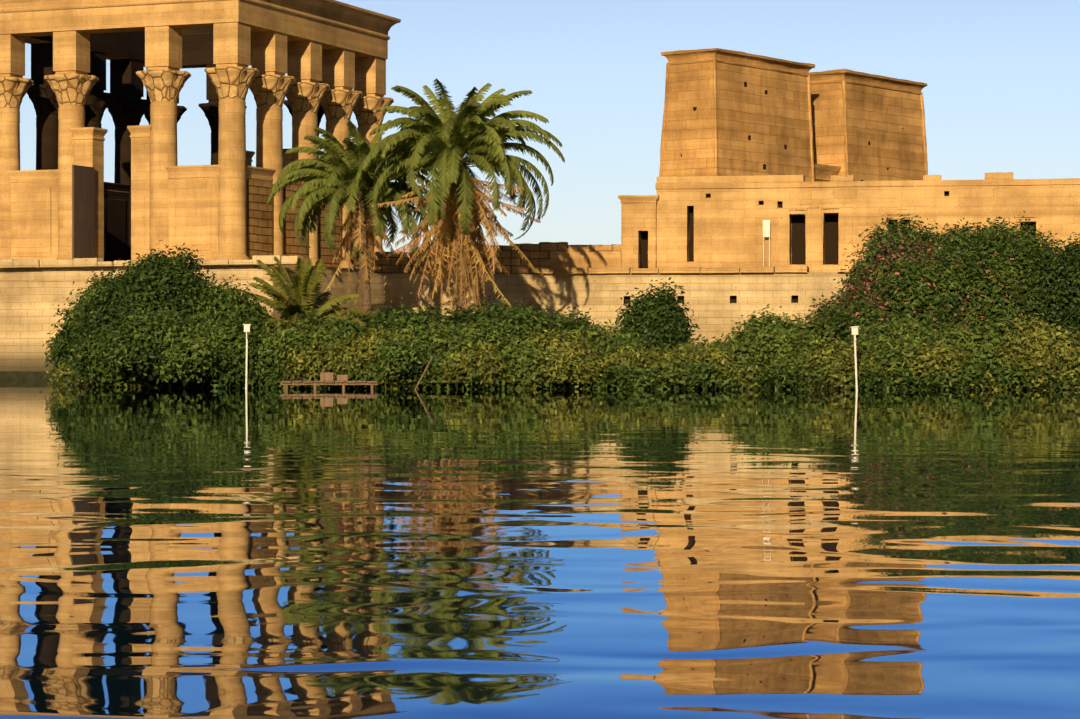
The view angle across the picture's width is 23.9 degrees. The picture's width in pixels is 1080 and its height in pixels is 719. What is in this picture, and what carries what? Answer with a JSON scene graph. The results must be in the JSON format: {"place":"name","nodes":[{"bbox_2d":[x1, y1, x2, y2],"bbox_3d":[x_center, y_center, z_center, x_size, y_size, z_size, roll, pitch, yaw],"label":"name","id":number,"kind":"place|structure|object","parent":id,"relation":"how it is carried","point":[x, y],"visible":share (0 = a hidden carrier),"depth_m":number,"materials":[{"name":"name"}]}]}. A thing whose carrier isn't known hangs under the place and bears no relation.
{"place":"outdoors","nodes":[
{"label":"outdoors","id":0,"kind":"place"},
{"bbox_2d":[0,267,540,371],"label":"island quay","id":1,"kind":"structure","parent":0,"point":[28,318],"depth_m":142.40,"materials":[{"name":"stone"}]},
{"bbox_2d":[0,265,273,379],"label":"quay coping and wet band","id":2,"kind":"object","parent":1,"relation":"attached to","point":[85,273],"depth_m":140.85,"materials":[{"name":"stone"}]},
{"bbox_2d":[0,255,302,267],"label":"quay coping blocks","id":3,"kind":"structure","parent":2,"relation":"on","point":[100,262],"depth_m":139.32,"materials":[{"name":"stone"}]},
{"bbox_2d":[0,22,393,269],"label":"columns","id":4,"kind":"structure","parent":1,"relation":"on","point":[64,87],"depth_m":145.95,"materials":[{"name":"beige stone"}]},
{"bbox_2d":[0,0,400,272],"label":"kiosk","id":5,"kind":"object","parent":1,"relation":"on","point":[115,29],"visible":0.31,"depth_m":145.67,"materials":[{"name":"beige stone"}]},
{"bbox_2d":[72,165,94,258],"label":"kiosk wooden doors","id":6,"kind":"structure","parent":5,"relation":"attached to","point":[83,234],"depth_m":143.60,"materials":[{"name":"brown wood"}]},
{"bbox_2d":[248,179,372,269],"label":"screen walls","id":7,"kind":"structure","parent":1,"relation":"on","point":[260,226],"depth_m":147.03,"materials":[{"name":"beige stone"}]},
{"bbox_2d":[374,242,620,273],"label":"stone wall","id":8,"kind":"structure","parent":1,"relation":"on","point":[538,256],"depth_m":150.58,"materials":[{"name":"stone"}]},
{"bbox_2d":[541,272,855,346],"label":"retaining wall","id":9,"kind":"structure","parent":1,"relation":"on","point":[718,302],"depth_m":147.68,"materials":[{"name":"stone"}]},
{"bbox_2d":[659,48,927,180],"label":"temple pylon","id":10,"kind":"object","parent":1,"relation":"on","point":[731,113],"visible":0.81,"depth_m":161.05,"materials":[{"name":"stone"}]},
{"bbox_2d":[541,172,1079,273],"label":"temple building","id":11,"kind":"structure","parent":1,"relation":"on","point":[694,224],"depth_m":148.47,"materials":[{"name":"beige stone"}]},
{"bbox_2d":[763,220,769,265],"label":"site panel sign","id":12,"kind":"object","parent":11,"relation":"on","point":[766,228],"visible":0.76,"depth_m":148.25,"materials":[{"name":"white metal"}]},
{"bbox_2d":[355,189,371,318],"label":"palm trunk","id":13,"kind":"object","parent":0,"point":[366,294],"visible":0.4,"depth_m":138.24,"materials":[{"name":"brown plant"}]},
{"bbox_2d":[455,159,466,314],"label":"palm trunk","id":14,"kind":"object","parent":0,"point":[460,300],"visible":0.08,"depth_m":135.37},
{"bbox_2d":[0,379,1079,718],"bbox_3d":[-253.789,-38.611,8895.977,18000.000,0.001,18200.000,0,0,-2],"label":"water","id":15,"kind":"structure","parent":0,"point":[468,553],"depth_m":21.80,"materials":[{"name":"blue liquid"}]},
{"bbox_2d":[20,0,1079,251],"label":"sky","id":16,"kind":"structure","parent":0,"point":[1001,93],"materials":[{"name":"blue"}]},
{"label":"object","id":17,"kind":"structure","parent":0,"visible":0},
{"bbox_2d":[42,240,281,386],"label":"bush","id":18,"kind":"object","parent":17,"relation":"on","point":[162,317],"visible":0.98,"depth_m":115.31,"materials":[{"name":"green plant"}]},
{"bbox_2d":[243,324,250,388],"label":"marker pole","id":19,"kind":"object","parent":17,"relation":"on","point":[246,328],"visible":0.88,"depth_m":110.31,"materials":[{"name":"white metal"}]},
{"bbox_2d":[280,356,433,389],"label":"wooden dock","id":20,"kind":"object","parent":17,"relation":"on","point":[326,378],"visible":0.75,"depth_m":107.37,"materials":[{"name":"brown wood"}]},
{"bbox_2d":[246,78,564,333],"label":"palm fronds","id":21,"kind":"object","parent":17,"relation":"on","point":[444,140],"visible":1,"depth_m":134.64,"materials":[{"name":"green plant"}]},
{"bbox_2d":[249,296,643,384],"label":"hedge shrubs","id":22,"kind":"object","parent":17,"relation":"on","point":[397,343],"visible":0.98,"depth_m":111.01,"materials":[{"name":"green plant"}]},
{"bbox_2d":[40,348,1079,389],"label":"shore trailing shrubs","id":23,"kind":"object","parent":17,"relation":"on","point":[1009,377],"visible":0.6,"depth_m":108.11,"materials":[{"name":"green plant"}]},
{"bbox_2d":[632,359,761,374],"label":"shore reeds","id":24,"kind":"object","parent":17,"relation":"on","point":[692,364],"depth_m":110.16,"materials":[{"name":"green plant"}]},
{"bbox_2d":[602,211,1079,383],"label":"bushes","id":25,"kind":"object","parent":17,"relation":"on","point":[997,295],"visible":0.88,"depth_m":120.11,"materials":[{"name":"green plant"}]},
{"bbox_2d":[850,326,858,390],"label":"marker pole","id":26,"kind":"object","parent":17,"relation":"on","point":[854,330],"visible":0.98,"depth_m":104.58,"materials":[{"name":"white metal"}]}
]}

